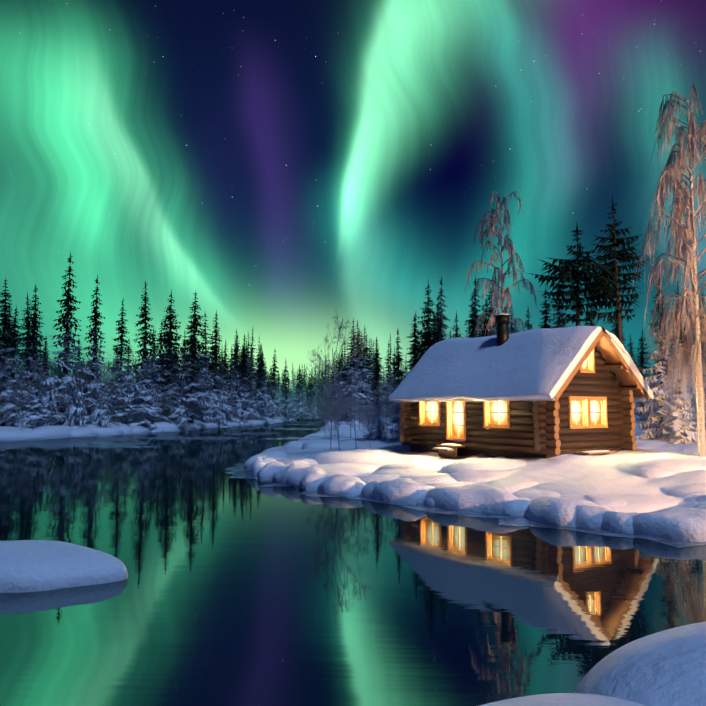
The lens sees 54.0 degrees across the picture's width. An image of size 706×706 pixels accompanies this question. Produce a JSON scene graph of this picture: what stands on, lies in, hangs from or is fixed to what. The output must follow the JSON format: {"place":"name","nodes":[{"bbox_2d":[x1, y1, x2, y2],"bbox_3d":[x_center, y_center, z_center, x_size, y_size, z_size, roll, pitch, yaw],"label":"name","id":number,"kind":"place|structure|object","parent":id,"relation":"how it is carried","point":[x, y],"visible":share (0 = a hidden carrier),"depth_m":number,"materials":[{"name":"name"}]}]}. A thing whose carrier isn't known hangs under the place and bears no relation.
{"place":"outdoors","nodes":[
{"label":"outdoors","id":0,"kind":"place"},
{"bbox_2d":[231,334,240,393],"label":"spruce","id":1,"kind":"object","parent":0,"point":[236,365],"visible":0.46,"depth_m":112.23,"materials":[{"name":"green plant"}]},
{"bbox_2d":[0,416,705,705],"bbox_3d":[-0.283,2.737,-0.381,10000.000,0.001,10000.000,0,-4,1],"label":"lake water","id":2,"kind":"structure","parent":0,"point":[238,592],"depth_m":10.18,"materials":[{"name":"teal liquid"}]},
{"bbox_2d":[0,422,325,455],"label":"ice plates","id":3,"kind":"object","parent":2,"relation":"on","point":[112,444],"visible":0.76,"depth_m":57.51,"materials":[{"name":"ice"}]},
{"bbox_2d":[0,411,705,516],"bbox_3d":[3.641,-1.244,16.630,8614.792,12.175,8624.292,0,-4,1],"label":"snow ground","id":4,"kind":"structure","parent":0,"point":[579,468],"depth_m":24.15,"materials":[{"name":"white snow"}]},
{"bbox_2d":[0,365,12,390],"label":"snowy bush","id":5,"kind":"object","parent":4,"relation":"on","point":[1,383],"visible":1,"depth_m":62.56,"materials":[{"name":"white wood"}]},
{"bbox_2d":[0,307,26,422],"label":"spruce","id":6,"kind":"object","parent":4,"relation":"on","point":[15,322],"visible":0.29,"depth_m":75.62,"materials":[{"name":"green plant"}]},
{"bbox_2d":[0,279,29,427],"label":"spruce","id":7,"kind":"object","parent":4,"relation":"on","point":[5,348],"visible":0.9,"depth_m":66.44,"materials":[{"name":"green plant"}]},
{"bbox_2d":[1,401,31,419],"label":"snowy bush","id":8,"kind":"object","parent":4,"relation":"on","point":[18,411],"visible":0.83,"depth_m":65.39,"materials":[{"name":"white snow"}]},
{"bbox_2d":[0,369,41,408],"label":"snowy bush","id":9,"kind":"object","parent":4,"relation":"on","point":[22,377],"visible":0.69,"depth_m":67.85,"materials":[{"name":"white wood"}]},
{"bbox_2d":[8,285,49,423],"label":"spruce","id":10,"kind":"object","parent":4,"relation":"on","point":[33,339],"visible":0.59,"depth_m":72.92,"materials":[{"name":"green plant"}]},
{"bbox_2d":[6,369,57,411],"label":"snowy bush","id":11,"kind":"object","parent":4,"relation":"on","point":[26,388],"visible":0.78,"depth_m":65.30,"materials":[{"name":"white snow"}]},
{"bbox_2d":[20,375,53,429],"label":"spruce","id":12,"kind":"object","parent":4,"relation":"on","point":[35,416],"visible":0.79,"depth_m":62.02,"materials":[{"name":"white plant"}]},
{"bbox_2d":[14,291,59,418],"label":"spruce","id":13,"kind":"object","parent":4,"relation":"on","point":[26,319],"visible":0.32,"depth_m":75.44,"materials":[{"name":"green plant"}]},
{"bbox_2d":[19,358,62,409],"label":"snowy bush","id":14,"kind":"object","parent":4,"relation":"on","point":[48,362],"visible":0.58,"depth_m":69.59,"materials":[{"name":"white plant"}]},
{"bbox_2d":[42,397,59,425],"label":"spruce","id":15,"kind":"object","parent":4,"relation":"on","point":[50,412],"visible":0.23,"depth_m":68.86,"materials":[{"name":"white plant"}]},
{"bbox_2d":[43,376,85,425],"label":"snowy bush","id":16,"kind":"object","parent":4,"relation":"on","point":[63,403],"visible":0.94,"depth_m":65.02,"materials":[{"name":"white snow"}]},
{"bbox_2d":[40,251,89,425],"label":"spruce","id":17,"kind":"object","parent":4,"relation":"on","point":[65,362],"visible":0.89,"depth_m":68.23,"materials":[{"name":"green plant"}]},
{"bbox_2d":[67,339,85,419],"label":"spruce","id":18,"kind":"object","parent":4,"relation":"on","point":[79,354],"visible":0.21,"depth_m":81.50,"materials":[{"name":"green plant"}]},
{"bbox_2d":[61,358,106,417],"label":"snowy bush","id":19,"kind":"object","parent":4,"relation":"on","point":[77,374],"visible":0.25,"depth_m":72.83,"materials":[{"name":"white wood"}]},
{"bbox_2d":[73,274,110,427],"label":"spruce","id":20,"kind":"object","parent":4,"relation":"on","point":[94,349],"visible":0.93,"depth_m":70.42,"materials":[{"name":"green plant"}]},
{"bbox_2d":[71,360,131,424],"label":"snowy bush","id":21,"kind":"object","parent":4,"relation":"on","point":[109,368],"visible":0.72,"depth_m":69.79,"materials":[{"name":"white snow"}]},
{"bbox_2d":[70,361,134,414],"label":"snowy bush","id":22,"kind":"object","parent":4,"relation":"on","point":[104,379],"visible":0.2,"depth_m":77.45,"materials":[{"name":"white wood"}]},
{"bbox_2d":[87,378,123,422],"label":"snowy bush","id":23,"kind":"object","parent":4,"relation":"on","point":[121,390],"visible":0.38,"depth_m":74.19,"materials":[{"name":"white wood"}]},
{"bbox_2d":[110,382,130,424],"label":"spruce","id":24,"kind":"object","parent":4,"relation":"on","point":[120,413],"visible":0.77,"depth_m":74.71,"materials":[{"name":"white plant"}]},
{"bbox_2d":[104,300,138,422],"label":"spruce","id":25,"kind":"object","parent":4,"relation":"on","point":[120,360],"visible":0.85,"depth_m":75.83,"materials":[{"name":"green plant"}]},
{"bbox_2d":[123,339,136,407],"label":"spruce","id":26,"kind":"object","parent":4,"relation":"on","point":[128,353],"visible":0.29,"depth_m":116.51,"materials":[{"name":"green plant"}]},
{"bbox_2d":[106,335,178,417],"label":"dead snag","id":27,"kind":"object","parent":4,"relation":"on","point":[147,357],"visible":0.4,"depth_m":84.59,"materials":[{"name":"grey plant"}]},
{"bbox_2d":[125,365,161,431],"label":"spruce","id":28,"kind":"object","parent":4,"relation":"on","point":[142,419],"visible":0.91,"depth_m":74.58,"materials":[{"name":"white plant"}]},
{"bbox_2d":[127,279,165,421],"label":"spruce","id":29,"kind":"object","parent":4,"relation":"on","point":[145,350],"visible":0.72,"depth_m":78.55,"materials":[{"name":"green plant"}]},
{"bbox_2d":[143,386,176,421],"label":"snowy bush","id":30,"kind":"object","parent":4,"relation":"on","point":[165,401],"visible":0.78,"depth_m":77.40,"materials":[{"name":"white snow"}]},
{"bbox_2d":[153,322,166,405],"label":"spruce","id":31,"kind":"object","parent":4,"relation":"on","point":[161,328],"visible":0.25,"depth_m":106.76,"materials":[{"name":"green plant"}]},
{"bbox_2d":[148,289,201,428],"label":"spruce","id":32,"kind":"object","parent":4,"relation":"on","point":[169,357],"visible":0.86,"depth_m":81.28,"materials":[{"name":"green plant"}]},
{"bbox_2d":[174,291,220,423],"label":"spruce","id":33,"kind":"object","parent":4,"relation":"on","point":[193,399],"visible":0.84,"depth_m":84.31,"materials":[{"name":"green plant"}]},
{"bbox_2d":[194,314,225,420],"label":"spruce","id":34,"kind":"object","parent":4,"relation":"on","point":[207,356],"visible":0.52,"depth_m":99.17,"materials":[{"name":"green plant"}]},
{"bbox_2d":[202,310,232,427],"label":"spruce","id":35,"kind":"object","parent":4,"relation":"on","point":[214,393],"visible":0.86,"depth_m":90.62,"materials":[{"name":"green plant"}]},
{"bbox_2d":[220,341,230,395],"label":"spruce","id":36,"kind":"object","parent":4,"relation":"on","point":[225,361],"visible":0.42,"depth_m":111.12,"materials":[{"name":"green plant"}]},
{"bbox_2d":[216,382,239,418],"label":"snowy bush","id":37,"kind":"object","parent":4,"relation":"on","point":[230,384],"visible":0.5,"depth_m":97.68,"materials":[{"name":"white wood"}]},
{"bbox_2d":[223,347,235,394],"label":"spruce","id":38,"kind":"object","parent":4,"relation":"on","point":[231,354],"visible":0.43,"depth_m":109.57,"materials":[{"name":"green plant"}]},
{"bbox_2d":[225,350,235,414],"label":"spruce","id":39,"kind":"object","parent":4,"relation":"on","point":[230,377],"visible":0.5,"depth_m":108.33,"materials":[{"name":"green plant"}]},
{"bbox_2d":[227,389,237,419],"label":"spruce","id":40,"kind":"object","parent":4,"relation":"on","point":[232,393],"visible":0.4,"depth_m":105.69,"materials":[{"name":"white plant"}]},
{"bbox_2d":[224,366,242,393],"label":"dead snag","id":41,"kind":"object","parent":4,"relation":"on","point":[233,377],"visible":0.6,"depth_m":108.55,"materials":[{"name":"brown wood"}]},
{"bbox_2d":[227,333,257,425],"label":"spruce","id":42,"kind":"object","parent":4,"relation":"on","point":[241,413],"visible":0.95,"depth_m":98.38,"materials":[{"name":"green plant"}]},
{"bbox_2d":[222,350,264,390],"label":"spruce tree","id":43,"kind":"object","parent":4,"relation":"on","point":[247,367],"visible":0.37,"depth_m":114.42,"materials":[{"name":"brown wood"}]},
{"bbox_2d":[246,329,257,387],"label":"spruce","id":44,"kind":"object","parent":4,"relation":"on","point":[251,351],"visible":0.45,"depth_m":121.30,"materials":[{"name":"green plant"}]},
{"bbox_2d":[244,383,260,419],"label":"spruce","id":45,"kind":"object","parent":4,"relation":"on","point":[250,388],"visible":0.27,"depth_m":108.92,"materials":[{"name":"green plant"}]},
{"bbox_2d":[248,349,257,394],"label":"spruce","id":46,"kind":"object","parent":4,"relation":"on","point":[251,377],"visible":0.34,"depth_m":120.68,"materials":[{"name":"green plant"}]},
{"bbox_2d":[250,345,274,423],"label":"spruce","id":47,"kind":"object","parent":4,"relation":"on","point":[259,409],"visible":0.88,"depth_m":107.54,"materials":[{"name":"green plant"}]},
{"bbox_2d":[263,349,283,419],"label":"spruce","id":48,"kind":"object","parent":4,"relation":"on","point":[272,394],"visible":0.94,"depth_m":119.22,"materials":[{"name":"green plant"}]},
{"bbox_2d":[275,359,295,420],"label":"spruce","id":49,"kind":"object","parent":4,"relation":"on","point":[285,413],"visible":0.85,"depth_m":132.88,"materials":[{"name":"green plant"}]},
{"bbox_2d":[288,362,297,405],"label":"spruce","id":50,"kind":"object","parent":4,"relation":"on","point":[292,382],"visible":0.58,"depth_m":231.52,"materials":[{"name":"green plant"}]},
{"bbox_2d":[290,366,306,419],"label":"spruce","id":51,"kind":"object","parent":4,"relation":"on","point":[298,409],"visible":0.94,"depth_m":141.45,"materials":[{"name":"green plant"}]},
{"bbox_2d":[295,366,306,412],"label":"spruce","id":52,"kind":"object","parent":4,"relation":"on","point":[303,389],"visible":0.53,"depth_m":210.93,"materials":[{"name":"green plant"}]},
{"bbox_2d":[301,368,317,418],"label":"spruce","id":53,"kind":"object","parent":4,"relation":"on","point":[309,400],"visible":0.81,"depth_m":150.64,"materials":[{"name":"green plant"}]},
{"bbox_2d":[315,367,324,412],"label":"spruce","id":54,"kind":"object","parent":4,"relation":"on","point":[320,379],"visible":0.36,"depth_m":189.43,"materials":[{"name":"green plant"}]},
{"bbox_2d":[323,354,335,412],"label":"spruce","id":55,"kind":"object","parent":4,"relation":"on","point":[332,377],"visible":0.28,"depth_m":159.26,"materials":[{"name":"green plant"}]},
{"bbox_2d":[305,383,359,450],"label":"frost sapling","id":56,"kind":"object","parent":4,"relation":"on","point":[331,402],"visible":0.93,"depth_m":33.87,"materials":[{"name":"grey wood"}]},
{"bbox_2d":[303,382,364,436],"bbox_3d":[-1.271,4.162,48.893,4.711,4.438,2.766,0,-4,-4],"label":"bare shrub","id":57,"kind":"object","parent":4,"relation":"on","point":[323,386],"visible":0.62,"depth_m":48.98,"materials":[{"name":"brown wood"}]},
{"bbox_2d":[319,404,353,428],"bbox_3d":[-1.167,5.111,51.102,1.743,2.766,2.983,4,-6,-43],"label":"bare shrub","id":58,"kind":"object","parent":4,"relation":"on","point":[336,418],"visible":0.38,"depth_m":51.23,"materials":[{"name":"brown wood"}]},
{"bbox_2d":[306,309,371,450],"bbox_3d":[-0.970,1.447,34.338,2.777,7.491,3.648,7,-8,-57],"label":"bare tree","id":59,"kind":"object","parent":4,"relation":"on","point":[325,357],"visible":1,"depth_m":34.36,"materials":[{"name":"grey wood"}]},
{"bbox_2d":[334,348,348,396],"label":"spruce","id":60,"kind":"object","parent":4,"relation":"on","point":[342,370],"visible":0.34,"depth_m":138.57,"materials":[{"name":"green plant"}]},
{"bbox_2d":[339,331,363,421],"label":"spruce","id":61,"kind":"object","parent":4,"relation":"on","point":[350,376],"visible":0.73,"depth_m":97.40,"materials":[{"name":"green plant"}]},
{"bbox_2d":[314,366,390,448],"bbox_3d":[-0.054,2.741,34.659,3.963,4.532,3.000,0,-4,0],"label":"frost sapling","id":62,"kind":"object","parent":4,"relation":"on","point":[351,396],"visible":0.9,"depth_m":34.79,"materials":[{"name":"grey wood"}]},
{"bbox_2d":[0,417,705,705],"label":"snow pillows","id":63,"kind":"object","parent":4,"relation":"on","point":[665,667],"visible":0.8,"depth_m":17.03,"materials":[{"name":"white snow"}]},
{"bbox_2d":[330,397,371,437],"bbox_3d":[0.068,4.577,49.337,2.652,3.429,3.738,-2,-5,22],"label":"bare shrub","id":64,"kind":"object","parent":63,"relation":"on","point":[355,415],"visible":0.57,"depth_m":49.64,"materials":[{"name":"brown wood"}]},
{"bbox_2d":[342,320,369,419],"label":"spruce","id":65,"kind":"object","parent":4,"relation":"on","point":[353,394],"visible":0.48,"depth_m":100.11,"materials":[{"name":"green plant"}]},
{"bbox_2d":[345,331,371,419],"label":"spruce","id":66,"kind":"object","parent":4,"relation":"on","point":[359,367],"visible":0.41,"depth_m":102.68,"materials":[{"name":"green plant"}]},
{"bbox_2d":[344,320,372,417],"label":"spruce","id":67,"kind":"object","parent":4,"relation":"on","point":[357,328],"visible":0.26,"depth_m":105.37,"materials":[{"name":"green plant"}]},
{"bbox_2d":[355,327,376,420],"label":"spruce","id":68,"kind":"object","parent":4,"relation":"on","point":[363,370],"visible":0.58,"depth_m":102.30,"materials":[{"name":"green plant"}]},
{"bbox_2d":[346,403,389,448],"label":"frost sapling","id":69,"kind":"object","parent":4,"relation":"on","point":[367,418],"visible":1,"depth_m":33.36,"materials":[{"name":"grey plant"}]},
{"bbox_2d":[364,342,374,416],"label":"spruce","id":70,"kind":"object","parent":4,"relation":"on","point":[369,353],"visible":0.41,"depth_m":108.88,"materials":[{"name":"green plant"}]},
{"bbox_2d":[360,337,391,439],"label":"spruce","id":71,"kind":"object","parent":4,"relation":"on","point":[379,426],"visible":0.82,"depth_m":43.19,"materials":[{"name":"green plant"}]},
{"bbox_2d":[372,390,399,441],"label":"frost sapling","id":72,"kind":"object","parent":4,"relation":"on","point":[392,407],"visible":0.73,"depth_m":34.90,"materials":[{"name":"grey plant"}]},
{"bbox_2d":[380,340,396,416],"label":"spruce","id":73,"kind":"object","parent":4,"relation":"on","point":[388,370],"visible":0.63,"depth_m":102.30,"materials":[{"name":"green plant"}]},
{"bbox_2d":[382,335,396,416],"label":"spruce","id":74,"kind":"object","parent":4,"relation":"on","point":[390,357],"visible":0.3,"depth_m":104.95,"materials":[{"name":"green plant"}]},
{"bbox_2d":[385,346,397,417],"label":"spruce","id":75,"kind":"object","parent":4,"relation":"on","point":[393,376],"visible":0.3,"depth_m":100.39,"materials":[{"name":"green plant"}]},
{"bbox_2d":[385,330,404,440],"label":"spruce","id":76,"kind":"object","parent":4,"relation":"on","point":[399,374],"visible":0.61,"depth_m":41.12,"materials":[{"name":"green plant"}]},
{"bbox_2d":[395,313,424,410],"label":"spruce","id":77,"kind":"object","parent":4,"relation":"on","point":[405,374],"visible":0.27,"depth_m":104.95,"materials":[{"name":"green plant"}]},
{"bbox_2d":[406,315,420,373],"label":"spruce","id":78,"kind":"object","parent":4,"relation":"on","point":[413,345],"visible":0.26,"depth_m":40.26,"materials":[{"name":"green plant"}]},
{"bbox_2d":[394,283,444,440],"bbox_3d":[4.085,0.587,39.435,4.441,9.741,4.109,-4,-6,40],"label":"spruce","id":79,"kind":"object","parent":4,"relation":"on","point":[427,333],"visible":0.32,"depth_m":39.13,"materials":[{"name":"green plant"}]},
{"bbox_2d":[431,301,445,344],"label":"spruce","id":80,"kind":"object","parent":4,"relation":"on","point":[438,325],"visible":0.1,"depth_m":39.92,"materials":[{"name":"green plant"}]},
{"bbox_2d":[431,274,450,340],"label":"spruce","id":81,"kind":"object","parent":4,"relation":"on","point":[443,317],"visible":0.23,"depth_m":42.65,"materials":[{"name":"green plant"}]},
{"bbox_2d":[450,310,462,337],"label":"spruce","id":82,"kind":"object","parent":4,"relation":"on","point":[456,334],"visible":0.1,"depth_m":43.50,"materials":[{"name":"green plant"}]},
{"bbox_2d":[466,303,478,337],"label":"spruce","id":83,"kind":"object","parent":4,"relation":"on","point":[472,325],"visible":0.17,"depth_m":43.37,"materials":[{"name":"green plant"}]},
{"bbox_2d":[464,276,483,337],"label":"spruce","id":84,"kind":"object","parent":4,"relation":"on","point":[476,310],"visible":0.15,"depth_m":44.26,"materials":[{"name":"green plant"}]},
{"bbox_2d":[480,275,496,336],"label":"spruce","id":85,"kind":"object","parent":4,"relation":"on","point":[487,320],"visible":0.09,"depth_m":38.16,"materials":[{"name":"green plant"}]},
{"bbox_2d":[465,191,537,335],"bbox_3d":[6.904,-1.587,33.081,2.747,12.626,3.064,2,-5,-28],"label":"weeping birch tree","id":86,"kind":"object","parent":4,"relation":"on","point":[508,245],"visible":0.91,"depth_m":32.90,"materials":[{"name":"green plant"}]},
{"bbox_2d":[394,314,649,457],"bbox_3d":[6.495,1.397,28.662,6.375,5.813,8.617,3,-5,-36],"label":"log cabin","id":87,"kind":"object","parent":4,"relation":"on","point":[590,406],"visible":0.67,"depth_m":26.47,"materials":[{"name":"brown wood"}]},
{"bbox_2d":[388,326,653,401],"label":"roof snow","id":88,"kind":"structure","parent":87,"relation":"on","point":[539,363],"depth_m":26.71,"materials":[{"name":"white snow"}]},
{"bbox_2d":[434,314,608,451],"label":"cabin snow caps","id":89,"kind":"object","parent":87,"relation":"on","point":[448,444],"visible":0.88,"depth_m":27.23,"materials":[{"name":"white snow"}]},
{"bbox_2d":[525,308,532,329],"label":"spruce","id":90,"kind":"object","parent":4,"relation":"on","point":[528,324],"visible":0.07,"depth_m":40.41,"materials":[{"name":"green plant"}]},
{"bbox_2d":[538,285,552,328],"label":"spruce","id":91,"kind":"object","parent":4,"relation":"on","point":[546,317],"visible":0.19,"depth_m":41.25,"materials":[{"name":"green plant"}]},
{"bbox_2d":[551,297,568,327],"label":"spruce","id":92,"kind":"object","parent":4,"relation":"on","point":[557,321],"visible":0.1,"depth_m":45.92,"materials":[{"name":"green plant"}]},
{"bbox_2d":[529,224,626,325],"bbox_3d":[12.898,-1.305,39.181,5.822,13.007,5.147,0,-7,6],"label":"pine","id":93,"kind":"object","parent":4,"relation":"on","point":[563,274],"visible":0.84,"depth_m":39.49,"materials":[{"name":"green plant"}]},
{"bbox_2d":[578,196,647,344],"bbox_3d":[14.457,-1.911,37.810,3.932,13.823,4.484,-3,-5,23],"label":"pine","id":94,"kind":"object","parent":4,"relation":"on","point":[623,254],"visible":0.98,"depth_m":37.68,"materials":[{"name":"green plant"}]},
{"bbox_2d":[609,298,645,425],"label":"spruce","id":95,"kind":"object","parent":4,"relation":"on","point":[616,335],"visible":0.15,"depth_m":44.79,"materials":[{"name":"green plant"}]},
{"bbox_2d":[627,336,636,409],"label":"spruce","id":96,"kind":"object","parent":4,"relation":"on","point":[631,353],"visible":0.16,"depth_m":89.03,"materials":[{"name":"green plant"}]},
{"bbox_2d":[634,328,658,420],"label":"spruce","id":97,"kind":"object","parent":4,"relation":"on","point":[640,359],"visible":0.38,"depth_m":75.21,"materials":[{"name":"green plant"}]},
{"bbox_2d":[634,277,693,440],"bbox_3d":[15.840,0.383,35.493,3.465,9.326,3.407,1,-4,-43],"label":"spruce","id":98,"kind":"object","parent":4,"relation":"on","point":[662,404],"visible":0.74,"depth_m":35.20,"materials":[{"name":"white plant"}]},
{"bbox_2d":[631,84,705,456],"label":"birch tree","id":99,"kind":"object","parent":4,"relation":"on","point":[682,234],"visible":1,"depth_m":25.27,"materials":[{"name":"white plant"}]},
{"bbox_2d":[653,281,696,431],"bbox_3d":[20.018,0.547,43.080,4.219,10.062,3.905,-4,-6,43],"label":"spruce","id":100,"kind":"object","parent":4,"relation":"on","point":[689,389],"visible":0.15,"depth_m":42.55,"materials":[{"name":"white plant"}]},
{"bbox_2d":[664,332,697,443],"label":"spruce","id":101,"kind":"object","parent":4,"relation":"on","point":[680,425],"visible":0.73,"depth_m":31.10,"materials":[{"name":"white plant"}]},
{"bbox_2d":[682,305,695,390],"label":"spruce","id":102,"kind":"object","parent":4,"relation":"on","point":[690,345],"visible":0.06,"depth_m":54.95,"materials":[{"name":"green plant"}]},
{"bbox_2d":[683,291,705,426],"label":"spruce","id":103,"kind":"object","parent":4,"relation":"on","point":[701,351],"visible":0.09,"depth_m":52.65,"materials":[{"name":"white plant"}]},
{"bbox_2d":[684,347,705,439],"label":"spruce","id":104,"kind":"object","parent":4,"relation":"on","point":[704,387],"visible":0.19,"depth_m":35.55,"materials":[{"name":"white plant"}]},
{"bbox_2d":[0,424,705,547],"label":"shore ice","id":105,"kind":"structure","parent":0,"point":[239,471],"depth_m":17.83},
{"bbox_2d":[0,0,705,390],"label":"sky","id":106,"kind":"structure","parent":0,"point":[286,165],"materials":[{"name":"green"}]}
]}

